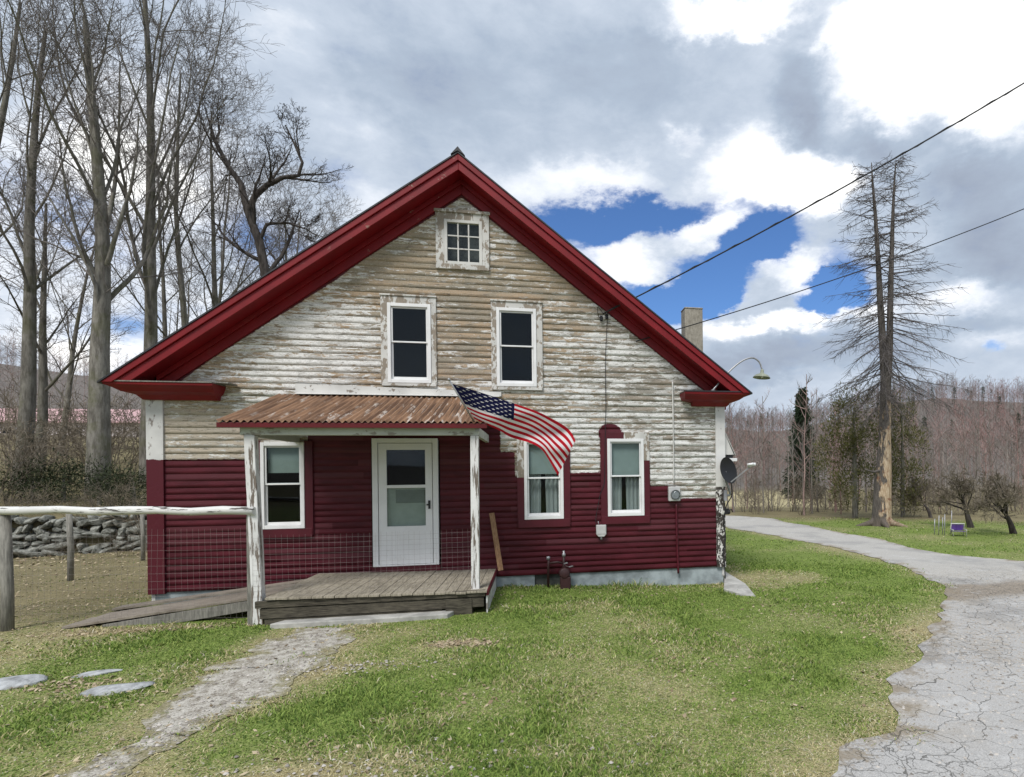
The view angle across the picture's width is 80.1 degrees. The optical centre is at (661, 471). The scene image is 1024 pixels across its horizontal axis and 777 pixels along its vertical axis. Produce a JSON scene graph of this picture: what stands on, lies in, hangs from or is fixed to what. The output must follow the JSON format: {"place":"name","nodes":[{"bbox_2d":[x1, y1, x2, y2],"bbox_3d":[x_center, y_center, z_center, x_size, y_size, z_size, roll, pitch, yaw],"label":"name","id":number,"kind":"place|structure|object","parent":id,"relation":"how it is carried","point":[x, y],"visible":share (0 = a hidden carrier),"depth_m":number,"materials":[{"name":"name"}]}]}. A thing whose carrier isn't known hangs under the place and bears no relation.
{"place":"outdoors","nodes":[
{"label":"outdoors","id":0,"kind":"place"},
{"bbox_2d":[53,628,355,776],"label":"path","id":1,"kind":"structure","parent":0,"point":[203,691],"depth_m":5.34,"materials":[{"name":"gravel"}]},
{"bbox_2d":[0,364,1023,776],"bbox_3d":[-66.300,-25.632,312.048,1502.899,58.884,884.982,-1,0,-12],"label":"ground","id":2,"kind":"structure","parent":0,"point":[112,580],"depth_m":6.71,"materials":[{"name":"plant"}]},
{"bbox_2d":[0,674,47,689],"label":"field rock","id":3,"kind":"object","parent":2,"relation":"on","point":[19,681],"visible":0.69,"depth_m":5.54,"materials":[{"name":"stone"}]},
{"bbox_2d":[0,478,52,515],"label":"bare bush","id":4,"kind":"object","parent":2,"relation":"on","point":[17,502],"visible":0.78,"depth_m":15.31,"materials":[{"name":"brown plant"}]},
{"bbox_2d":[0,365,57,437],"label":"bare bush","id":5,"kind":"object","parent":2,"relation":"on","point":[8,395],"visible":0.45,"depth_m":33.95,"materials":[{"name":"brown plant"}]},
{"bbox_2d":[4,482,67,514],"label":"bare bush","id":6,"kind":"object","parent":2,"relation":"on","point":[53,495],"visible":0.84,"depth_m":15.89,"materials":[{"name":"brown plant"}]},
{"bbox_2d":[0,413,74,492],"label":"bare bush","id":7,"kind":"object","parent":2,"relation":"on","point":[12,443],"visible":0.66,"depth_m":18.45,"materials":[{"name":"brown plant"}]},
{"bbox_2d":[0,453,84,505],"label":"evergreen bush","id":8,"kind":"object","parent":2,"relation":"on","point":[19,472],"visible":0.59,"depth_m":17.10,"materials":[{"name":"green plant"}]},
{"bbox_2d":[0,411,85,501],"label":"bare bush","id":9,"kind":"object","parent":2,"relation":"on","point":[24,449],"visible":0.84,"depth_m":17.14,"materials":[{"name":"brown plant"}]},
{"bbox_2d":[0,382,85,469],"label":"bare bush","id":10,"kind":"object","parent":2,"relation":"on","point":[10,415],"visible":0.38,"depth_m":23.31,"materials":[{"name":"brown plant"}]},
{"bbox_2d":[0,418,86,483],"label":"bare bush","id":11,"kind":"object","parent":2,"relation":"on","point":[42,439],"visible":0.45,"depth_m":19.63,"materials":[{"name":"brown plant"}]},
{"bbox_2d":[1,375,86,448],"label":"bare bush","id":12,"kind":"object","parent":2,"relation":"on","point":[49,410],"visible":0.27,"depth_m":30.47,"materials":[{"name":"brown plant"}]},
{"bbox_2d":[0,389,111,462],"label":"bare bush","id":13,"kind":"object","parent":2,"relation":"on","point":[49,428],"visible":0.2,"depth_m":24.68,"materials":[{"name":"brown plant"}]},
{"bbox_2d":[1,447,120,506],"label":"evergreen bush","id":14,"kind":"object","parent":2,"relation":"on","point":[49,480],"visible":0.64,"depth_m":17.31,"materials":[{"name":"green plant"}]},
{"bbox_2d":[66,514,73,580],"bbox_3d":[-11.277,1.479,11.190,0.104,1.393,0.094,-1,0,-35],"label":"fence post","id":15,"kind":"object","parent":2,"relation":"on","point":[70,546],"visible":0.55,"depth_m":11.16,"materials":[{"name":"grey wood"}]},
{"bbox_2d":[0,408,140,436],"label":"barn","id":16,"kind":"structure","parent":2,"relation":"on","point":[134,413],"depth_m":63.85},
{"bbox_2d":[0,129,143,472],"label":"bare tree","id":17,"kind":"object","parent":2,"relation":"on","point":[44,387],"visible":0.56,"depth_m":22.90,"materials":[{"name":"grey plant"}]},
{"bbox_2d":[43,484,103,528],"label":"bare bush","id":18,"kind":"object","parent":2,"relation":"on","point":[84,502],"visible":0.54,"depth_m":15.59,"materials":[{"name":"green plant"}]},
{"bbox_2d":[10,389,138,483],"bbox_3d":[-20.438,-1.184,21.290,4.326,3.477,3.430,-1,0,-44],"label":"bare bush","id":19,"kind":"object","parent":2,"relation":"on","point":[53,425],"visible":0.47,"depth_m":20.82,"materials":[{"name":"brown plant"}]},
{"bbox_2d":[11,514,146,557],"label":"stone wall","id":20,"kind":"structure","parent":2,"relation":"on","point":[28,549],"depth_m":15.30,"materials":[{"name":"stone"}]},
{"bbox_2d":[0,126,167,455],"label":"bare tree","id":21,"kind":"object","parent":2,"relation":"on","point":[71,369],"visible":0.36,"depth_m":28.16,"materials":[{"name":"grey plant"}]},
{"bbox_2d":[0,0,168,488],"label":"bare tree","id":22,"kind":"object","parent":2,"relation":"on","point":[28,269],"visible":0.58,"depth_m":19.62,"materials":[{"name":"grey plant"}]},
{"bbox_2d":[0,0,183,295],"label":"bare tree","id":23,"kind":"object","parent":2,"relation":"on","point":[4,96],"visible":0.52,"depth_m":20.57,"materials":[{"name":"grey plant"}]},
{"bbox_2d":[37,454,146,505],"bbox_3d":[-16.595,0.395,17.435,2.649,1.902,2.543,-1,0,-12],"label":"evergreen bush","id":24,"kind":"object","parent":2,"relation":"on","point":[78,485],"visible":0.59,"depth_m":17.24,"materials":[{"name":"green plant"}]},
{"bbox_2d":[45,403,139,480],"bbox_3d":[-19.422,-0.956,20.779,3.708,2.980,2.940,-1,0,24],"label":"bare bush","id":25,"kind":"object","parent":2,"relation":"on","point":[131,437],"visible":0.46,"depth_m":21.15,"materials":[{"name":"brown plant"}]},
{"bbox_2d":[47,385,140,477],"bbox_3d":[-20.753,-1.520,22.512,3.675,3.725,4.635,-1,0,-28],"label":"bare bush","id":26,"kind":"object","parent":2,"relation":"on","point":[125,416],"visible":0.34,"depth_m":22.65,"materials":[{"name":"brown plant"}]},
{"bbox_2d":[48,381,140,463],"bbox_3d":[-24.928,-2.055,26.512,3.675,3.725,4.635,-1,0,-17],"label":"bare bush","id":27,"kind":"object","parent":2,"relation":"on","point":[86,423],"visible":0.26,"depth_m":25.79,"materials":[{"name":"brown plant"}]},
{"bbox_2d":[51,393,139,447],"bbox_3d":[-29.561,-2.809,32.109,5.430,3.522,3.532,-1,0,-32],"label":"bare bush","id":28,"kind":"object","parent":2,"relation":"on","point":[131,400],"visible":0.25,"depth_m":31.75,"materials":[{"name":"brown plant"}]},
{"bbox_2d":[71,669,122,677],"bbox_3d":[-5.622,2.012,5.848,0.395,0.051,0.177,-1,0,-27],"label":"field rock","id":29,"kind":"object","parent":2,"relation":"on","point":[97,672],"visible":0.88,"depth_m":5.82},
{"bbox_2d":[74,479,124,506],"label":"bare bush","id":30,"kind":"object","parent":2,"relation":"on","point":[113,490],"visible":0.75,"depth_m":16.19,"materials":[{"name":"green plant"}]},
{"bbox_2d":[73,457,146,506],"bbox_3d":[-15.573,0.508,17.237,2.420,1.926,2.158,-1,0,29],"label":"evergreen bush","id":31,"kind":"object","parent":2,"relation":"on","point":[130,491],"visible":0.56,"depth_m":16.91,"materials":[{"name":"green plant"}]},
{"bbox_2d":[0,0,232,494],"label":"bare tree","id":32,"kind":"object","parent":2,"relation":"on","point":[98,439],"visible":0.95,"depth_m":18.75,"materials":[{"name":"grey plant"}]},
{"bbox_2d":[79,681,155,696],"bbox_3d":[-5.014,2.012,5.411,0.542,0.119,0.266,-1,0,-21],"label":"field rock","id":33,"kind":"object","parent":2,"relation":"on","point":[109,689],"visible":0.66,"depth_m":5.35,"materials":[{"name":"stone"}]},
{"bbox_2d":[88,472,146,506],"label":"bare bush","id":34,"kind":"object","parent":2,"relation":"on","point":[124,494],"visible":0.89,"depth_m":16.31,"materials":[{"name":"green plant"}]},
{"bbox_2d":[94,485,146,551],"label":"bare bush","id":35,"kind":"object","parent":2,"relation":"on","point":[138,525],"visible":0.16,"depth_m":15.32,"materials":[{"name":"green plant"}]},
{"bbox_2d":[97,529,145,555],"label":"bare bush","id":36,"kind":"object","parent":2,"relation":"on","point":[115,537],"visible":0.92,"depth_m":14.51,"materials":[{"name":"brown plant"}]},
{"bbox_2d":[0,506,254,631],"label":"wooden fence","id":37,"kind":"object","parent":2,"relation":"on","point":[7,605],"visible":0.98,"depth_m":7.61,"materials":[{"name":"white wood"}]},
{"bbox_2d":[0,0,282,484],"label":"bare tree","id":38,"kind":"object","parent":2,"relation":"on","point":[151,285],"visible":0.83,"depth_m":20.86,"materials":[{"name":"grey plant"}]},
{"bbox_2d":[140,514,144,560],"bbox_3d":[-12.208,1.532,13.810,0.095,1.309,0.085,-1,0,-35],"label":"fence post","id":39,"kind":"object","parent":2,"relation":"on","point":[142,523],"visible":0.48,"depth_m":13.78,"materials":[{"name":"grey wood"}]},
{"bbox_2d":[73,89,268,339],"bbox_3d":[-22.591,-8.870,26.818,6.023,17.662,5.465,-1,0,4],"label":"bare tree","id":40,"kind":"object","parent":2,"relation":"on","point":[164,312],"visible":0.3,"depth_m":26.75,"materials":[{"name":"grey plant"}]},
{"bbox_2d":[48,0,303,336],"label":"bare tree","id":41,"kind":"object","parent":2,"relation":"on","point":[214,296],"visible":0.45,"depth_m":25.37,"materials":[{"name":"grey plant"}]},
{"bbox_2d":[62,579,304,628],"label":"wooden ramp","id":42,"kind":"structure","parent":2,"relation":"on","point":[239,595],"depth_m":8.01,"materials":[{"name":"grey wood"}]},
{"bbox_2d":[49,0,325,326],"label":"bare tree","id":43,"kind":"object","parent":2,"relation":"on","point":[180,276],"visible":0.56,"depth_m":23.86,"materials":[{"name":"grey plant"}]},
{"bbox_2d":[133,69,311,317],"bbox_3d":[-21.577,-10.507,29.995,7.106,20.468,6.876,-1,0,-12],"label":"bare tree","id":44,"kind":"object","parent":2,"relation":"on","point":[220,294],"visible":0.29,"depth_m":29.38,"materials":[{"name":"grey plant"}]},
{"bbox_2d":[181,77,352,275],"bbox_3d":[-15.239,-9.643,22.172,5.863,11.508,3.496,-1,0,7],"label":"bare tree","id":45,"kind":"object","parent":2,"relation":"on","point":[249,207],"visible":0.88,"depth_m":21.92,"materials":[{"name":"grey plant"}]},
{"bbox_2d":[215,155,351,293],"bbox_3d":[-18.547,-8.174,28.787,6.338,16.219,5.794,-1,0,-12],"label":"bare tree","id":46,"kind":"object","parent":2,"relation":"on","point":[285,232],"visible":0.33,"depth_m":28.83,"materials":[{"name":"grey plant"}]},
{"bbox_2d":[216,142,360,295],"bbox_3d":[-19.435,-9.330,31.447,7.209,17.586,5.577,-1,0,-40],"label":"bare tree","id":47,"kind":"object","parent":2,"relation":"on","point":[351,215],"visible":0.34,"depth_m":31.82,"materials":[{"name":"grey plant"}]},
{"bbox_2d":[280,204,340,256],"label":"bare tree","id":48,"kind":"object","parent":2,"relation":"on","point":[314,232],"visible":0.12,"depth_m":32.43,"materials":[{"name":"grey plant"}]},
{"bbox_2d":[270,610,453,628],"bbox_3d":[-3.936,2.013,7.837,2.232,0.170,0.320,-1,0,-12],"label":"stone step","id":49,"kind":"object","parent":2,"relation":"on","point":[363,619],"visible":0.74,"depth_m":7.74,"materials":[{"name":"stone"}]},
{"bbox_2d":[97,146,752,625],"bbox_3d":[-4.071,-1.346,14.685,10.630,7.890,13.384,-1,0,-12],"label":"farmhouse","id":50,"kind":"object","parent":2,"relation":"on","point":[307,400],"visible":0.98,"depth_m":9.82,"materials":[{"name":"paint"}]},
{"bbox_2d":[258,441,313,537],"bbox_3d":[-6.022,0.273,9.441,0.780,1.552,0.122,-1,0,-12],"label":"window","id":51,"kind":"structure","parent":50,"relation":"in","point":[283,456],"depth_m":9.44,"materials":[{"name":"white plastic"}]},
{"bbox_2d":[251,530,473,596],"bbox_3d":[-4.008,1.219,7.982,2.782,0.821,0.042,-1,0,-12],"label":"wire screen","id":52,"kind":"object","parent":50,"relation":"attached to","point":[299,548],"visible":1,"depth_m":7.98,"materials":[{"name":"metal"}]},
{"bbox_2d":[372,443,440,571],"bbox_3d":[-4.259,0.595,9.793,1.067,2.143,0.147,-1,0,-12],"label":"storm door","id":53,"kind":"structure","parent":50,"relation":"in","point":[405,511],"depth_m":9.80,"materials":[{"name":"white metal"}]},
{"bbox_2d":[379,293,436,386],"bbox_3d":[-4.221,-2.195,9.824,0.890,1.521,0.115,-1,0,-12],"label":"window","id":54,"kind":"structure","parent":50,"relation":"in","point":[388,302],"depth_m":9.78,"materials":[{"name":"white wood"}]},
{"bbox_2d":[434,208,489,271],"bbox_3d":[-3.390,-3.941,10.028,0.907,1.003,0.179,-1,0,-12],"label":"window","id":55,"kind":"structure","parent":50,"relation":"in","point":[462,236],"depth_m":10.02,"materials":[{"name":"white paint"}]},
{"bbox_2d":[489,513,502,570],"bbox_3d":[-2.790,1.176,9.913,0.332,0.971,0.083,-1,0,44],"label":"leaning plank","id":56,"kind":"object","parent":50,"relation":"attached to","point":[496,542],"visible":1,"depth_m":9.90,"materials":[{"name":"brown wood"}]},
{"bbox_2d":[447,378,574,474],"bbox_3d":[-2.104,-0.599,8.364,1.808,1.322,0.384,-1,0,-26],"label":"flag","id":57,"kind":"object","parent":50,"relation":"attached to","point":[553,440],"visible":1,"depth_m":8.37,"materials":[{"name":"multicoloured fabric"}]},
{"bbox_2d":[490,299,542,390],"bbox_3d":[-2.504,-2.192,10.190,0.885,1.548,0.115,-1,0,-12],"label":"window","id":58,"kind":"structure","parent":50,"relation":"in","point":[498,306],"depth_m":10.15,"materials":[{"name":"white wood"}]},
{"bbox_2d":[517,439,570,527],"bbox_3d":[-2.069,0.140,10.333,0.911,1.650,0.220,-1,0,-12],"label":"window","id":59,"kind":"structure","parent":50,"relation":"in","point":[532,462],"depth_m":10.30,"materials":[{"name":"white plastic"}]},
{"bbox_2d":[595,319,607,524],"bbox_3d":[-1.063,-0.867,10.448,0.264,3.731,0.012,-1,0,-12],"label":"wall cable","id":60,"kind":"object","parent":50,"relation":"attached to","point":[605,415],"depth_m":10.46,"materials":[{"name":"black rubber"}]},
{"bbox_2d":[597,307,607,320],"bbox_3d":[-1.040,-2.804,10.432,0.206,0.244,0.116,-1,0,-12],"label":"wire bracket","id":61,"kind":"object","parent":50,"relation":"attached to","point":[601,317],"visible":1,"depth_m":10.41,"materials":[{"name":"black plastic"}]},
{"bbox_2d":[603,82,1023,313],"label":"power line","id":62,"kind":"object","parent":61,"relation":"attached to","point":[858,178],"visible":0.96,"depth_m":9.88,"materials":[{"name":"black rubber"}]},
{"bbox_2d":[600,432,649,523],"bbox_3d":[-0.662,0.106,10.633,0.890,1.647,0.220,-1,0,-12],"label":"window","id":63,"kind":"structure","parent":50,"relation":"in","point":[624,454],"depth_m":10.61,"materials":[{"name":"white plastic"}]},
{"bbox_2d":[672,382,674,482],"bbox_3d":[0.218,-0.726,10.723,0.030,1.842,0.023,-1,0,-12],"label":"conduit pipe","id":64,"kind":"object","parent":50,"relation":"attached to","point":[673,431],"visible":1,"depth_m":10.71,"materials":[{"name":"metal"}]},
{"bbox_2d":[668,487,679,500],"bbox_3d":[0.246,0.399,10.654,0.220,0.260,0.200,-1,0,-12],"label":"electric meter","id":65,"kind":"object","parent":50,"relation":"attached to","point":[673,493],"visible":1,"depth_m":10.67,"materials":[{"name":"grey metal"}]},
{"bbox_2d":[675,504,678,572],"bbox_3d":[0.293,1.220,10.729,0.064,1.270,0.035,-1,0,-12],"label":"conduit pipe","id":66,"kind":"object","parent":50,"relation":"attached to","point":[676,520],"visible":1,"depth_m":10.71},
{"bbox_2d":[725,432,736,460],"bbox_3d":[1.171,-0.510,11.661,0.260,0.624,1.260,-1,0,-12],"label":"door hood","id":67,"kind":"object","parent":50,"relation":"attached to","point":[729,452],"depth_m":11.06,"materials":[{"name":"white paint"}]},
{"bbox_2d":[720,457,755,500],"bbox_3d":[1.403,0.128,10.769,0.653,0.810,0.407,-1,0,4],"label":"satellite dish","id":68,"kind":"object","parent":50,"relation":"attached to","point":[728,470],"visible":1,"depth_m":10.85,"materials":[{"name":"black plastic"}]},
{"bbox_2d":[711,357,769,390],"bbox_3d":[1.450,-1.792,10.732,1.136,0.637,0.324,-1,0,-12],"label":"gooseneck lamp","id":69,"kind":"object","parent":50,"relation":"on","point":[761,375],"visible":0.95,"depth_m":10.76,"materials":[{"name":"grey metal"}]},
{"bbox_2d":[636,209,1023,341],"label":"power line","id":70,"kind":"object","parent":50,"relation":"attached to","point":[839,277],"visible":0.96,"depth_m":11.24,"materials":[{"name":"black rubber"}]},
{"bbox_2d":[0,475,917,776],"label":"fallen leaves","id":71,"kind":"object","parent":2,"relation":"on","point":[58,683],"visible":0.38,"depth_m":6.57,"materials":[{"name":"plant"}]},
{"bbox_2d":[0,325,1023,486],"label":"wood","id":72,"kind":"object","parent":2,"relation":"on","point":[755,419],"visible":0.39,"depth_m":173.97,"materials":[{"name":"brown plant"}]},
{"bbox_2d":[546,551,573,588],"bbox_3d":[-1.747,1.711,10.158,0.472,0.684,0.173,-1,0,-12],"label":"gas meter","id":73,"kind":"object","parent":2,"relation":"on","point":[565,577],"visible":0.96,"depth_m":10.12,"materials":[{"name":"brown metal"}]},
{"bbox_2d":[724,572,754,595],"bbox_3d":[1.276,2.196,10.686,0.478,0.477,1.812,-1,0,-5],"label":"concrete apron","id":74,"kind":"object","parent":2,"relation":"on","point":[732,584],"visible":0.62,"depth_m":10.31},
{"bbox_2d":[726,401,763,512],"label":"bare tree","id":75,"kind":"object","parent":2,"relation":"on","point":[731,439],"visible":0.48,"depth_m":31.16,"materials":[{"name":"brown plant"}]},
{"bbox_2d":[725,466,775,511],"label":"bare bush","id":76,"kind":"object","parent":2,"relation":"on","point":[745,496],"visible":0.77,"depth_m":31.32,"materials":[{"name":"brown plant"}]},
{"bbox_2d":[736,487,773,513],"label":"bare bush","id":77,"kind":"object","parent":2,"relation":"on","point":[758,503],"visible":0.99,"depth_m":28.73,"materials":[{"name":"brown plant"}]},
{"bbox_2d":[737,387,783,512],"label":"bare tree","id":78,"kind":"object","parent":2,"relation":"on","point":[762,446],"visible":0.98,"depth_m":30.14,"materials":[{"name":"brown plant"}]},
{"bbox_2d":[734,466,793,509],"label":"bare bush","id":79,"kind":"object","parent":2,"relation":"on","point":[751,492],"visible":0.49,"depth_m":33.82,"materials":[{"name":"brown plant"}]},
{"bbox_2d":[748,425,784,510],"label":"bare tree","id":80,"kind":"object","parent":2,"relation":"on","point":[771,460],"visible":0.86,"depth_m":33.14,"materials":[{"name":"brown plant"}]},
{"bbox_2d":[748,472,814,511],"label":"bare bush","id":81,"kind":"object","parent":2,"relation":"on","point":[776,493],"visible":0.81,"depth_m":31.71,"materials":[{"name":"brown plant"}]},
{"bbox_2d":[776,410,820,507],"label":"bare tree","id":82,"kind":"object","parent":2,"relation":"on","point":[789,414],"visible":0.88,"depth_m":33.58,"materials":[{"name":"brown plant"}]},
{"bbox_2d":[777,479,824,514],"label":"bare bush","id":83,"kind":"object","parent":2,"relation":"on","point":[808,493],"visible":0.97,"depth_m":27.98,"materials":[{"name":"brown plant"}]},
{"bbox_2d":[779,387,823,497],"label":"spruce","id":84,"kind":"object","parent":2,"relation":"on","point":[798,414],"visible":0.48,"depth_m":61.57,"materials":[{"name":"green plant"}]},
{"bbox_2d":[772,468,833,511],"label":"bare bush","id":85,"kind":"object","parent":2,"relation":"on","point":[795,500],"visible":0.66,"depth_m":31.25,"materials":[{"name":"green plant"}]},
{"bbox_2d":[788,373,834,514],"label":"bare tree","id":86,"kind":"object","parent":2,"relation":"on","point":[804,429],"visible":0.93,"depth_m":27.54,"materials":[{"name":"brown plant"}]},
{"bbox_2d":[793,386,830,511],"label":"bare tree","id":87,"kind":"object","parent":2,"relation":"on","point":[815,440],"visible":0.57,"depth_m":31.32,"materials":[{"name":"brown plant"}]},
{"bbox_2d":[792,386,834,513],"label":"bare tree","id":88,"kind":"object","parent":2,"relation":"on","point":[811,442],"visible":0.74,"depth_m":29.16,"materials":[{"name":"brown plant"}]},
{"bbox_2d":[790,476,849,511],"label":"bare bush","id":89,"kind":"object","parent":2,"relation":"on","point":[820,502],"visible":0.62,"depth_m":30.48,"materials":[{"name":"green plant"}]},
{"bbox_2d":[810,377,878,517],"bbox_3d":[8.185,-0.977,25.571,3.310,6.348,3.707,-1,0,-12],"label":"cedar","id":90,"kind":"object","parent":2,"relation":"on","point":[853,442],"visible":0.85,"depth_m":25.41,"materials":[{"name":"green plant"}]},
{"bbox_2d":[810,153,983,527],"bbox_3d":[8.447,-4.782,21.965,5.624,13.878,5.588,-1,0,-12],"label":"dead pine","id":91,"kind":"object","parent":2,"relation":"on","point":[882,508],"visible":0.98,"depth_m":21.75,"materials":[{"name":"grey plant"}]},
{"bbox_2d":[865,380,933,516],"bbox_3d":[10.682,-0.954,25.893,2.938,6.293,3.136,-1,0,-12],"label":"cedar","id":92,"kind":"object","parent":2,"relation":"on","point":[903,480],"visible":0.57,"depth_m":25.83,"materials":[{"name":"green plant"}]},
{"bbox_2d":[903,477,936,517],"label":"orchard tree","id":93,"kind":"object","parent":2,"relation":"on","point":[925,499],"visible":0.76,"depth_m":25.62,"materials":[{"name":"brown plant"}]},
{"bbox_2d":[908,460,976,513],"bbox_3d":[13.331,0.766,28.302,3.613,2.773,3.808,-1,0,36],"label":"bare bush","id":94,"kind":"object","parent":2,"relation":"on","point":[935,492],"visible":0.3,"depth_m":28.31,"materials":[{"name":"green plant"}]},
{"bbox_2d":[916,465,982,527],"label":"orchard tree","id":95,"kind":"object","parent":2,"relation":"on","point":[961,497],"visible":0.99,"depth_m":20.73,"materials":[{"name":"brown plant"}]},
{"bbox_2d":[936,406,971,477],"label":"bare tree","id":96,"kind":"object","parent":2,"relation":"on","point":[959,433],"visible":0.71,"depth_m":56.97,"materials":[{"name":"brown plant"}]},
{"bbox_2d":[936,397,977,463],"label":"bare tree","id":97,"kind":"object","parent":2,"relation":"on","point":[964,435],"visible":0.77,"depth_m":57.57,"materials":[{"name":"brown plant"}]},
{"bbox_2d":[949,395,993,499],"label":"bare tree","id":98,"kind":"object","parent":2,"relation":"on","point":[976,435],"visible":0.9,"depth_m":51.01,"materials":[{"name":"brown plant"}]},
{"bbox_2d":[956,423,994,507],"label":"bare tree","id":99,"kind":"object","parent":2,"relation":"on","point":[976,454],"visible":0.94,"depth_m":34.28,"materials":[{"name":"brown plant"}]},
{"bbox_2d":[963,469,1023,533],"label":"orchard tree","id":100,"kind":"object","parent":2,"relation":"on","point":[991,490],"visible":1,"depth_m":18.17,"materials":[{"name":"brown plant"}]},
{"bbox_2d":[994,404,1023,495],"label":"bare tree","id":101,"kind":"object","parent":2,"relation":"on","point":[1012,440],"visible":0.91,"depth_m":50.70,"materials":[{"name":"brown plant"}]},
{"bbox_2d":[994,430,1023,510],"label":"bare tree","id":102,"kind":"object","parent":2,"relation":"on","point":[1006,444],"visible":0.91,"depth_m":32.38,"materials":[{"name":"brown plant"}]},
{"bbox_2d":[0,0,1023,431],"label":"sky","id":103,"kind":"structure","parent":0,"point":[656,138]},
{"bbox_2d":[725,515,1023,776],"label":"driveway","id":104,"kind":"structure","parent":0,"point":[982,590],"depth_m":5.89,"materials":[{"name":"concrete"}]},
{"bbox_2d":[54,614,1023,776],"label":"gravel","id":105,"kind":"structure","parent":104,"relation":"on","point":[451,766],"depth_m":4.97,"materials":[{"name":"gravel"}]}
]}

